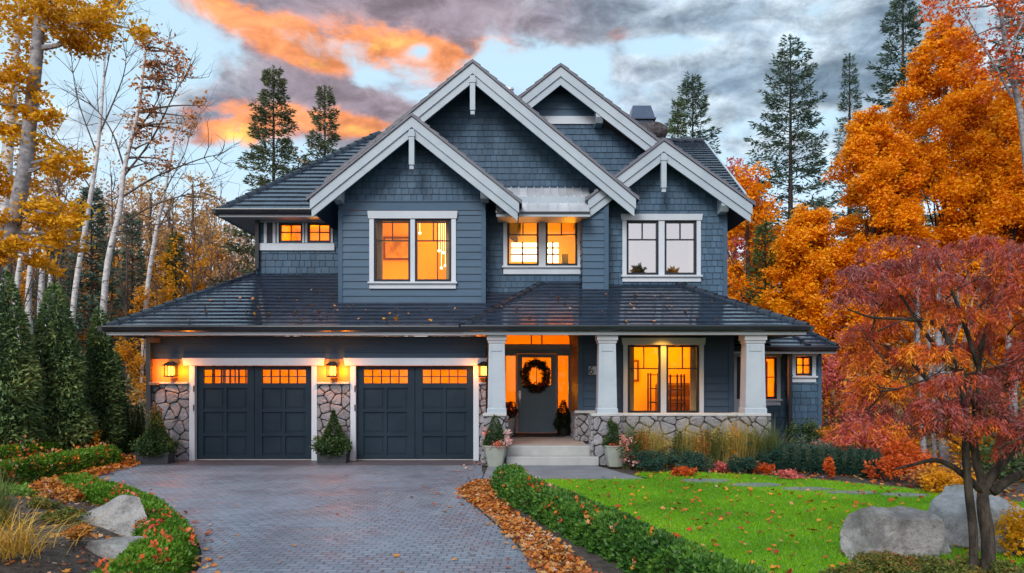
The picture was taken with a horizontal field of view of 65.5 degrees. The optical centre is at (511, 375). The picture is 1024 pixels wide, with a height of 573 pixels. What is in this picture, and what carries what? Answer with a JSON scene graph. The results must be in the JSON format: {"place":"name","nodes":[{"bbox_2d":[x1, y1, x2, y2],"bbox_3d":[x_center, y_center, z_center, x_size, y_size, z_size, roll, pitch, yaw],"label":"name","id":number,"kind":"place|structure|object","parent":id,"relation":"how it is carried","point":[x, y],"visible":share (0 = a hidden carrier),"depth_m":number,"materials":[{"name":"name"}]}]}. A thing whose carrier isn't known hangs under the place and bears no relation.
{"place":"outdoors","nodes":[
{"label":"outdoors","id":0,"kind":"place"},
{"bbox_2d":[98,465,536,572],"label":"driveway","id":1,"kind":"structure","parent":0,"point":[275,515],"depth_m":10.73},
{"bbox_2d":[137,460,481,464],"bbox_3d":[-4.385,1.906,17.465,7.530,0.001,0.930,0,0,0],"label":"driveway border","id":2,"kind":"object","parent":1,"relation":"on","point":[314,462],"visible":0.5,"depth_m":17.51,"materials":[{"name":"grey concrete"}]},
{"bbox_2d":[127,402,182,463],"bbox_3d":[-7.773,1.240,17.376,1.008,1.332,0.903,0,0,18],"label":"potted shrub","id":3,"kind":"object","parent":2,"relation":"on","point":[155,444],"visible":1,"depth_m":17.20,"materials":[{"name":"green plant"}]},
{"bbox_2d":[309,408,353,462],"bbox_3d":[-3.935,1.310,17.490,0.955,1.192,0.875,0,0,-35],"label":"potted shrub","id":4,"kind":"object","parent":2,"relation":"on","point":[331,446],"visible":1,"depth_m":17.33,"materials":[{"name":"green plant"}]},
{"bbox_2d":[99,461,531,572],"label":"drive leaves","id":5,"kind":"object","parent":1,"relation":"on","point":[214,564],"visible":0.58,"depth_m":9.01,"materials":[{"name":"orange plant"}]},
{"bbox_2d":[0,0,1023,335],"label":"sky","id":6,"kind":"structure","parent":0,"point":[379,58],"materials":[{"name":"grey"}]},
{"bbox_2d":[15,446,1023,572],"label":"garden soil","id":7,"kind":"structure","parent":0,"point":[601,564],"depth_m":13.57,"materials":[{"name":"brown soil"}]},
{"bbox_2d":[0,1,21,290],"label":"birch tree","id":8,"kind":"object","parent":7,"relation":"on","point":[5,147],"visible":0.22,"depth_m":19.91,"materials":[{"name":"white plant"}]},
{"bbox_2d":[0,266,52,447],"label":"cedar tree","id":9,"kind":"object","parent":7,"relation":"on","point":[21,416],"visible":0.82,"depth_m":17.29,"materials":[{"name":"green plant"}]},
{"bbox_2d":[0,442,123,484],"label":"box hedge","id":10,"kind":"object","parent":7,"relation":"on","point":[57,463],"visible":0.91,"depth_m":15.11,"materials":[{"name":"green plant"}]},
{"bbox_2d":[24,281,103,450],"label":"cedar tree","id":11,"kind":"object","parent":7,"relation":"on","point":[56,347],"visible":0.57,"depth_m":18.23,"materials":[{"name":"green plant"}]},
{"bbox_2d":[0,435,131,459],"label":"box hedge","id":12,"kind":"object","parent":7,"relation":"on","point":[15,449],"visible":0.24,"depth_m":17.05,"materials":[{"name":"green plant"}]},
{"bbox_2d":[6,453,140,484],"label":"leaf litter","id":13,"kind":"object","parent":7,"relation":"on","point":[96,471],"visible":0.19,"depth_m":15.96,"materials":[{"name":"plant"}]},
{"bbox_2d":[80,307,127,452],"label":"cedar tree","id":14,"kind":"object","parent":7,"relation":"on","point":[103,384],"visible":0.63,"depth_m":19.32,"materials":[{"name":"green plant"}]},
{"bbox_2d":[57,471,200,572],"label":"box hedge","id":15,"kind":"object","parent":7,"relation":"on","point":[169,533],"visible":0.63,"depth_m":8.27,"materials":[{"name":"green plant"}]},
{"bbox_2d":[130,402,145,451],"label":"dwarf conifer","id":16,"kind":"object","parent":7,"relation":"on","point":[138,430],"visible":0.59,"depth_m":20.43,"materials":[{"name":"green plant"}]},
{"bbox_2d":[98,59,839,465],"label":"house","id":17,"kind":"structure","parent":7,"relation":"on","point":[466,201],"depth_m":18.60,"materials":[{"name":"blue wood"}]},
{"bbox_2d":[196,366,310,459],"bbox_3d":[-5.840,0.841,18.120,2.632,2.138,0.160,0,0,0],"label":"garage door","id":18,"kind":"structure","parent":17,"relation":"in","point":[254,419],"depth_m":18.09,"materials":[{"name":"paint"}]},
{"bbox_2d":[367,211,457,288],"bbox_3d":[-2.323,-2.944,18.628,2.102,1.810,0.165,0,0,0],"label":"window","id":19,"kind":"structure","parent":17,"relation":"in","point":[412,217],"depth_m":18.60,"materials":[{"name":"white paint"}]},
{"bbox_2d":[357,366,472,459],"bbox_3d":[-2.198,0.841,18.120,2.648,2.138,0.160,0,0,0],"label":"garage door","id":20,"kind":"structure","parent":17,"relation":"in","point":[415,419],"depth_m":18.09,"materials":[{"name":"paint"}]},
{"bbox_2d":[519,357,551,393],"bbox_3d":[0.612,0.005,20.695,0.883,0.996,0.253,0,0,0],"label":"wreath","id":21,"kind":"object","parent":17,"relation":"attached to","point":[545,381],"depth_m":20.69,"materials":[{"name":"brown plant"}]},
{"bbox_2d":[517,354,555,432],"bbox_3d":[0.645,0.459,20.822,1.023,2.071,0.147,0,0,0],"label":"front door","id":22,"kind":"structure","parent":17,"relation":"in","point":[537,412],"depth_m":20.85,"materials":[{"name":"paint"}]},
{"bbox_2d":[512,434,564,436],"bbox_3d":[0.660,1.516,20.235,1.320,0.017,0.770,0,0,0],"label":"door mat","id":23,"kind":"object","parent":17,"relation":"on","point":[535,435],"depth_m":20.10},
{"bbox_2d":[511,242,567,262],"bbox_3d":[0.723,-3.206,21.240,1.522,0.810,0.580,0,0,0],"label":"inner window","id":24,"kind":"structure","parent":17,"relation":"in","point":[522,251],"depth_m":21.50,"materials":[{"name":"white"}]},
{"bbox_2d":[502,223,580,273],"bbox_3d":[0.733,-3.140,19.278,1.945,1.361,0.165,0,0,0],"label":"window","id":25,"kind":"structure","parent":17,"relation":"in","point":[542,266],"depth_m":19.25,"materials":[{"name":"white paint"}]},
{"bbox_2d":[552,399,570,435],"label":"potted evergreen","id":26,"kind":"object","parent":17,"relation":"on","point":[561,427],"visible":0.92,"depth_m":20.19,"materials":[{"name":"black plant"}]},
{"bbox_2d":[621,214,702,281],"bbox_3d":[3.600,-3.078,19.177,1.968,1.624,0.165,0,0,0],"label":"window","id":27,"kind":"structure","parent":17,"relation":"in","point":[655,247],"depth_m":19.20,"materials":[{"name":"white glass"}]},
{"bbox_2d":[621,338,705,412],"bbox_3d":[3.533,-0.001,18.587,1.956,1.764,0.145,0,0,0],"label":"window","id":28,"kind":"structure","parent":17,"relation":"in","point":[662,344],"depth_m":18.56,"materials":[{"name":"white paint"}]},
{"bbox_2d":[765,354,782,404],"bbox_3d":[6.474,0.074,20.278,0.798,1.356,0.165,0,0,0],"label":"window","id":29,"kind":"structure","parent":17,"relation":"in","point":[770,400],"depth_m":20.25,"materials":[{"name":"white paint"}]},
{"bbox_2d":[792,354,817,381],"bbox_3d":[7.264,-0.215,19.828,0.672,0.751,0.165,0,0,0],"label":"window","id":30,"kind":"structure","parent":17,"relation":"in","point":[811,376],"depth_m":19.80,"materials":[{"name":"white paint"}]},
{"bbox_2d":[461,483,575,570],"bbox_3d":[0.114,1.906,9.586,0.731,0.001,9.583,0,0,-10],"label":"gravel strip","id":31,"kind":"object","parent":7,"relation":"on","point":[522,547],"visible":0.13,"depth_m":8.89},
{"bbox_2d":[455,478,602,572],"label":"leaf litter","id":32,"kind":"object","parent":31,"relation":"on","point":[515,522],"visible":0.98,"depth_m":9.30,"materials":[{"name":"orange plant"}]},
{"bbox_2d":[601,419,626,466],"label":"potted topiary","id":33,"kind":"object","parent":7,"relation":"on","point":[613,459],"visible":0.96,"depth_m":16.54,"materials":[{"name":"green plant"}]},
{"bbox_2d":[615,436,642,469],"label":"rose bush","id":34,"kind":"object","parent":7,"relation":"on","point":[625,454],"visible":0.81,"depth_m":16.27,"materials":[{"name":"pink plant"}]},
{"bbox_2d":[601,415,669,469],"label":"border grass","id":35,"kind":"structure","parent":7,"relation":"on","point":[628,434],"depth_m":16.45,"materials":[{"name":"plant"}]},
{"bbox_2d":[489,463,791,572],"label":"box hedge","id":36,"kind":"object","parent":7,"relation":"on","point":[626,541],"visible":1,"depth_m":8.59,"materials":[{"name":"green plant"}]},
{"bbox_2d":[630,447,683,473],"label":"juniper shrub","id":37,"kind":"object","parent":7,"relation":"on","point":[656,461],"visible":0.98,"depth_m":15.80,"materials":[{"name":"green plant"}]},
{"bbox_2d":[666,449,718,471],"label":"juniper shrub","id":38,"kind":"object","parent":7,"relation":"on","point":[697,461],"visible":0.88,"depth_m":15.87,"materials":[{"name":"green plant"}]},
{"bbox_2d":[666,414,720,467],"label":"border grass","id":39,"kind":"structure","parent":7,"relation":"on","point":[691,434],"depth_m":16.50,"materials":[{"name":"plant"}]},
{"bbox_2d":[698,414,737,469],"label":"border grass","id":40,"kind":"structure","parent":7,"relation":"on","point":[716,457],"depth_m":16.43,"materials":[{"name":"plant"}]},
{"bbox_2d":[709,413,759,462],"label":"border grass","id":41,"kind":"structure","parent":7,"relation":"on","point":[734,442],"depth_m":16.45,"materials":[{"name":"plant"}]},
{"bbox_2d":[724,453,758,473],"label":"juniper shrub","id":42,"kind":"object","parent":7,"relation":"on","point":[738,465],"visible":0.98,"depth_m":15.68,"materials":[{"name":"green plant"}]},
{"bbox_2d":[741,417,796,470],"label":"fountain grass","id":43,"kind":"object","parent":7,"relation":"on","point":[766,437],"depth_m":16.43,"materials":[{"name":"plant"}]},
{"bbox_2d":[785,417,821,447],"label":"green shrub","id":44,"kind":"object","parent":7,"relation":"on","point":[810,435],"visible":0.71,"depth_m":18.56,"materials":[{"name":"green plant"}]},
{"bbox_2d":[815,561,877,572],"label":"ground cover","id":45,"kind":"object","parent":7,"relation":"on","point":[849,568],"visible":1,"depth_m":7.42,"materials":[{"name":"green plant"}]},
{"bbox_2d":[810,412,901,454],"bbox_3d":[7.503,1.425,17.589,1.894,1.251,1.757,0,0,0],"label":"autumn shrub","id":46,"kind":"object","parent":7,"relation":"on","point":[861,441],"visible":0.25,"depth_m":17.21,"materials":[{"name":"red plant"}]},
{"bbox_2d":[839,549,924,572],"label":"ground cover","id":47,"kind":"object","parent":7,"relation":"on","point":[875,561],"visible":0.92,"depth_m":7.63,"materials":[{"name":"green plant"}]},
{"bbox_2d":[859,451,925,481],"bbox_3d":[7.148,1.671,14.560,1.283,0.607,0.893,0,0,-9],"label":"shrub","id":48,"kind":"object","parent":7,"relation":"on","point":[888,464],"visible":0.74,"depth_m":14.54,"materials":[{"name":"orange plant"}]},
{"bbox_2d":[874,434,942,474],"bbox_3d":[7.772,1.600,15.710,1.390,0.907,1.454,0,0,0],"label":"autumn shrub","id":49,"kind":"object","parent":7,"relation":"on","point":[895,447],"visible":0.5,"depth_m":15.47,"materials":[{"name":"orange plant"}]},
{"bbox_2d":[818,233,1023,572],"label":"laceleaf maple","id":50,"kind":"object","parent":7,"relation":"on","point":[978,424],"visible":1,"depth_m":7.52,"materials":[{"name":"red plant"}]},
{"bbox_2d":[918,462,976,493],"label":"shrub","id":51,"kind":"object","parent":7,"relation":"on","point":[934,478],"visible":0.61,"depth_m":12.92,"materials":[{"name":"yellow plant"}]},
{"bbox_2d":[925,253,998,469],"bbox_3d":[9.474,-0.288,16.432,1.324,4.528,1.793,0,0,45],"label":"bare tree","id":52,"kind":"object","parent":7,"relation":"on","point":[938,341],"visible":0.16,"depth_m":16.45,"materials":[{"name":"grey plant"}]},
{"bbox_2d":[933,408,998,469],"bbox_3d":[8.913,1.259,15.623,1.702,1.464,1.140,0,0,-25],"label":"autumn shrub","id":53,"kind":"object","parent":7,"relation":"on","point":[955,446],"visible":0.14,"depth_m":15.50,"materials":[{"name":"orange plant"}]},
{"bbox_2d":[956,555,1023,572],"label":"ground cover","id":54,"kind":"object","parent":7,"relation":"on","point":[1000,566],"visible":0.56,"depth_m":7.43,"materials":[{"name":"green plant"}]},
{"bbox_2d":[959,408,1023,482],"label":"autumn shrub","id":55,"kind":"object","parent":7,"relation":"on","point":[1007,470],"visible":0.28,"depth_m":14.59,"materials":[{"name":"green plant"}]},
{"bbox_2d":[993,497,1023,559],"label":"yellow shrub","id":56,"kind":"object","parent":7,"relation":"on","point":[1014,533],"visible":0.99,"depth_m":8.31,"materials":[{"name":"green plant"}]},
{"bbox_2d":[483,465,643,479],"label":"front path","id":57,"kind":"structure","parent":0,"point":[569,472],"depth_m":15.63,"materials":[{"name":"concrete"}]},
{"bbox_2d":[482,415,511,466],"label":"potted conifer","id":58,"kind":"object","parent":57,"relation":"on","point":[495,450],"visible":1,"depth_m":16.54,"materials":[{"name":"green plant"}]},
{"bbox_2d":[541,470,1023,572],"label":"lawn","id":59,"kind":"structure","parent":0,"point":[776,540],"depth_m":11.00,"materials":[{"name":"green plant"}]},
{"bbox_2d":[839,506,944,559],"bbox_3d":[3.969,1.830,8.365,0.982,0.924,0.614,0,0,-9],"label":"boulder","id":60,"kind":"object","parent":59,"relation":"on","point":[902,529],"visible":0.7,"depth_m":8.16,"materials":[{"name":"stone"}]},
{"bbox_2d":[885,552,1000,572],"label":"ground cover","id":61,"kind":"object","parent":59,"relation":"on","point":[947,566],"visible":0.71,"depth_m":7.56,"materials":[{"name":"green plant"}]},
{"bbox_2d":[928,488,976,548],"bbox_3d":[5.179,1.886,9.230,0.864,1.077,1.061,0,0,32],"label":"boulder","id":62,"kind":"object","parent":59,"relation":"on","point":[948,506],"visible":0.26,"depth_m":9.02,"materials":[{"name":"stone"}]},
{"bbox_2d":[974,495,1023,555],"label":"boulder","id":63,"kind":"object","parent":59,"relation":"on","point":[998,504],"visible":0.25,"depth_m":8.65,"materials":[{"name":"stone"}]},
{"label":"ground","id":64,"kind":"structure","parent":0,"visible":0},
{"bbox_2d":[12,249,59,347],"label":"birch tree","id":65,"kind":"object","parent":64,"relation":"on","point":[18,273],"visible":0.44,"depth_m":21.97,"materials":[{"name":"white plant"}]},
{"bbox_2d":[20,239,84,341],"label":"birch tree","id":66,"kind":"object","parent":64,"relation":"on","point":[28,309],"visible":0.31,"depth_m":22.95,"materials":[{"name":"white plant"}]},
{"bbox_2d":[28,152,118,336],"bbox_3d":[-17.370,-3.260,30.335,4.215,10.444,3.773,0,0,-9],"label":"fir tree","id":67,"kind":"object","parent":64,"relation":"on","point":[60,263],"visible":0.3,"depth_m":29.98,"materials":[{"name":"brown plant"}]},
{"bbox_2d":[14,0,170,358],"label":"birch tree","id":68,"kind":"object","parent":64,"relation":"on","point":[74,296],"visible":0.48,"depth_m":26.97,"materials":[{"name":"white plant"}]},
{"bbox_2d":[0,492,186,572],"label":"planting mound","id":69,"kind":"object","parent":64,"relation":"on","point":[45,566],"visible":0.1,"depth_m":7.78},
{"bbox_2d":[0,461,45,527],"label":"green grass","id":70,"kind":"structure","parent":69,"relation":"on","point":[3,494],"depth_m":8.62,"materials":[{"name":"plant"}]},
{"bbox_2d":[28,475,86,501],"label":"spirea shrub","id":71,"kind":"object","parent":69,"relation":"on","point":[54,488],"visible":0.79,"depth_m":11.07,"materials":[{"name":"orange plant"}]},
{"bbox_2d":[1,495,120,572],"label":"mulch leaves","id":72,"kind":"object","parent":69,"relation":"on","point":[83,547],"visible":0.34,"depth_m":8.54,"materials":[{"name":"orange plant"}]},
{"bbox_2d":[1,495,124,572],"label":"mulch chips","id":73,"kind":"object","parent":69,"relation":"on","point":[54,535],"visible":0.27,"depth_m":8.24,"materials":[{"name":"brown plant"}]},
{"bbox_2d":[37,506,91,523],"bbox_3d":[-5.015,1.558,8.927,0.524,0.214,0.519,0,0,-9],"label":"moss mound","id":74,"kind":"object","parent":69,"relation":"on","point":[67,513],"visible":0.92,"depth_m":8.81,"materials":[{"name":"green plant"}]},
{"bbox_2d":[0,495,138,561],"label":"golden grass","id":75,"kind":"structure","parent":69,"relation":"on","point":[15,548],"depth_m":7.25,"materials":[{"name":"plant"}]},
{"bbox_2d":[0,0,154,279],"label":"maple tree","id":76,"kind":"object","parent":69,"relation":"on","point":[90,17],"visible":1,"depth_m":12.90,"materials":[{"name":"yellow plant"}]},
{"bbox_2d":[75,495,147,536],"bbox_3d":[-4.679,1.719,9.248,0.627,0.656,0.977,0,0,-42],"label":"boulder","id":77,"kind":"object","parent":69,"relation":"on","point":[131,505],"visible":0.53,"depth_m":9.11,"materials":[{"name":"stone"}]},
{"bbox_2d":[85,536,148,559],"bbox_3d":[-3.935,1.794,7.963,0.788,0.340,0.409,0,0,20],"label":"boulder","id":78,"kind":"object","parent":69,"relation":"on","point":[113,547],"visible":0.41,"depth_m":7.89,"materials":[{"name":"stone"}]},
{"bbox_2d":[60,181,136,387],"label":"fir tree","id":79,"kind":"object","parent":64,"relation":"on","point":[91,276],"visible":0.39,"depth_m":30.87,"materials":[{"name":"green plant"}]},
{"bbox_2d":[73,350,145,426],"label":"undergrowth","id":80,"kind":"object","parent":64,"relation":"on","point":[130,392],"visible":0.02,"depth_m":26.12,"materials":[{"name":"green plant"}]},
{"bbox_2d":[93,212,158,403],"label":"fir tree","id":81,"kind":"object","parent":64,"relation":"on","point":[126,300],"visible":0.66,"depth_m":30.98,"materials":[{"name":"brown plant"}]},
{"bbox_2d":[110,210,152,407],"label":"fir tree","id":82,"kind":"object","parent":64,"relation":"on","point":[141,257],"visible":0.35,"depth_m":33.90,"materials":[{"name":"green plant"}]},
{"bbox_2d":[114,284,155,413],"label":"autumn tree","id":83,"kind":"object","parent":64,"relation":"on","point":[136,364],"visible":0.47,"depth_m":29.65,"materials":[{"name":"orange plant"}]},
{"bbox_2d":[117,178,176,341],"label":"autumn tree","id":84,"kind":"object","parent":64,"relation":"on","point":[151,233],"visible":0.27,"depth_m":37.98,"materials":[{"name":"plant"}]},
{"bbox_2d":[42,20,252,318],"bbox_3d":[-11.565,-4.781,25.160,6.850,13.492,2.780,0,0,0],"label":"birch tree","id":85,"kind":"object","parent":64,"relation":"on","point":[136,127],"visible":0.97,"depth_m":24.94,"materials":[{"name":"white plant"}]},
{"bbox_2d":[7,120,328,401],"bbox_3d":[-25.522,-5.112,44.009,33.410,14.506,16.433,0,0,0],"label":"birch thicket","id":86,"kind":"object","parent":64,"relation":"on","point":[129,206],"visible":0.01,"depth_m":38.34,"materials":[{"name":"brown plant"}]},
{"bbox_2d":[144,224,206,298],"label":"autumn tree","id":87,"kind":"object","parent":64,"relation":"on","point":[163,266],"visible":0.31,"depth_m":35.82,"materials":[{"name":"orange plant"}]},
{"bbox_2d":[163,231,189,299],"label":"fir tree","id":88,"kind":"object","parent":64,"relation":"on","point":[181,238],"visible":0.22,"depth_m":35.86,"materials":[{"name":"green plant"}]},
{"bbox_2d":[149,206,217,303],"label":"fir tree","id":89,"kind":"object","parent":64,"relation":"on","point":[192,278],"visible":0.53,"depth_m":32.97,"materials":[{"name":"brown plant"}]},
{"bbox_2d":[139,89,236,419],"bbox_3d":[-11.998,-4.708,30.157,3.723,13.343,2.063,0,0,23],"label":"birch tree","id":90,"kind":"object","parent":64,"relation":"on","point":[150,265],"visible":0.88,"depth_m":29.96,"materials":[{"name":"white plant"}]},
{"bbox_2d":[163,169,224,290],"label":"autumn tree","id":91,"kind":"object","parent":64,"relation":"on","point":[200,221],"visible":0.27,"depth_m":43.01,"materials":[{"name":"orange plant"}]},
{"bbox_2d":[181,234,235,289],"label":"autumn tree","id":92,"kind":"object","parent":64,"relation":"on","point":[219,257],"visible":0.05,"depth_m":40.83,"materials":[{"name":"brown plant"}]},
{"bbox_2d":[208,65,311,285],"bbox_3d":[-12.177,-6.852,39.789,6.363,17.624,6.550,0,0,0],"label":"fir tree","id":93,"kind":"object","parent":64,"relation":"on","point":[285,150],"visible":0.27,"depth_m":39.59,"materials":[{"name":"green plant"}]},
{"bbox_2d":[297,84,340,166],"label":"fir tree","id":94,"kind":"object","parent":64,"relation":"on","point":[324,145],"visible":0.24,"depth_m":41.74,"materials":[{"name":"green plant"}]},
{"bbox_2d":[668,97,688,137],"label":"fir tree","id":95,"kind":"object","parent":64,"relation":"on","point":[679,123],"visible":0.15,"depth_m":37.89,"materials":[{"name":"green plant"}]},
{"bbox_2d":[665,71,742,296],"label":"fir tree","id":96,"kind":"object","parent":64,"relation":"on","point":[701,104],"visible":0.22,"depth_m":41.73,"materials":[{"name":"green plant"}]},
{"bbox_2d":[725,156,771,301],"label":"tree","id":97,"kind":"object","parent":64,"relation":"on","point":[737,243],"visible":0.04,"depth_m":35.24,"materials":[{"name":"orange plant"}]},
{"bbox_2d":[727,161,795,316],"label":"orange tree","id":98,"kind":"object","parent":64,"relation":"on","point":[736,273],"visible":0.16,"depth_m":30.74,"materials":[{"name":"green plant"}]},
{"bbox_2d":[740,217,789,316],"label":"fir tree","id":99,"kind":"object","parent":64,"relation":"on","point":[765,241],"visible":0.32,"depth_m":26.96,"materials":[{"name":"green plant"}]},
{"bbox_2d":[727,33,854,314],"bbox_3d":[13.012,-6.965,36.653,7.270,17.850,6.905,0,0,0],"label":"fir tree","id":100,"kind":"object","parent":64,"relation":"on","point":[806,116],"visible":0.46,"depth_m":36.57,"materials":[{"name":"green plant"}]},
{"bbox_2d":[747,198,868,423],"bbox_3d":[9.867,-1.908,26.436,3.915,7.857,4.134,0,0,0],"label":"orange tree","id":101,"kind":"object","parent":64,"relation":"on","point":[799,264],"visible":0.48,"depth_m":25.78,"materials":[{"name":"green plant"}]},
{"bbox_2d":[822,322,858,436],"bbox_3d":[8.761,0.170,21.964,1.884,3.795,1.689,0,0,0],"label":"autumn shrub","id":102,"kind":"object","parent":64,"relation":"on","point":[830,364],"visible":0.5,"depth_m":21.80,"materials":[{"name":"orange plant"}]},
{"bbox_2d":[828,53,864,245],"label":"fir tree","id":103,"kind":"object","parent":64,"relation":"on","point":[855,97],"visible":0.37,"depth_m":44.89,"materials":[{"name":"green plant"}]},
{"bbox_2d":[807,103,949,409],"bbox_3d":[11.700,-3.387,26.033,4.078,10.780,4.544,0,0,0],"label":"orange tree","id":104,"kind":"object","parent":64,"relation":"on","point":[875,186],"visible":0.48,"depth_m":25.39,"materials":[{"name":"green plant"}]},
{"bbox_2d":[847,0,939,334],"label":"fir tree","id":105,"kind":"object","parent":64,"relation":"on","point":[910,16],"visible":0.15,"depth_m":41.79,"materials":[{"name":"green plant"}]},
{"bbox_2d":[822,339,1023,458],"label":"undergrowth","id":106,"kind":"object","parent":64,"relation":"on","point":[928,443],"visible":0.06,"depth_m":20.86,"materials":[{"name":"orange plant"}]},
{"bbox_2d":[854,10,1023,389],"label":"orange tree","id":107,"kind":"object","parent":64,"relation":"on","point":[954,113],"visible":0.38,"depth_m":25.91,"materials":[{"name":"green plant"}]},
{"bbox_2d":[914,0,1023,175],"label":"red tree","id":108,"kind":"object","parent":64,"relation":"on","point":[1010,62],"visible":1,"depth_m":22.00,"materials":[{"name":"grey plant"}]},
{"bbox_2d":[925,86,1023,424],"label":"orange tree","id":109,"kind":"object","parent":64,"relation":"on","point":[1004,125],"visible":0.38,"depth_m":24.50,"materials":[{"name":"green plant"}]},
{"bbox_2d":[975,1,1023,412],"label":"tree","id":110,"kind":"object","parent":64,"relation":"on","point":[999,66],"visible":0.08,"depth_m":38.09,"materials":[{"name":"orange plant"}]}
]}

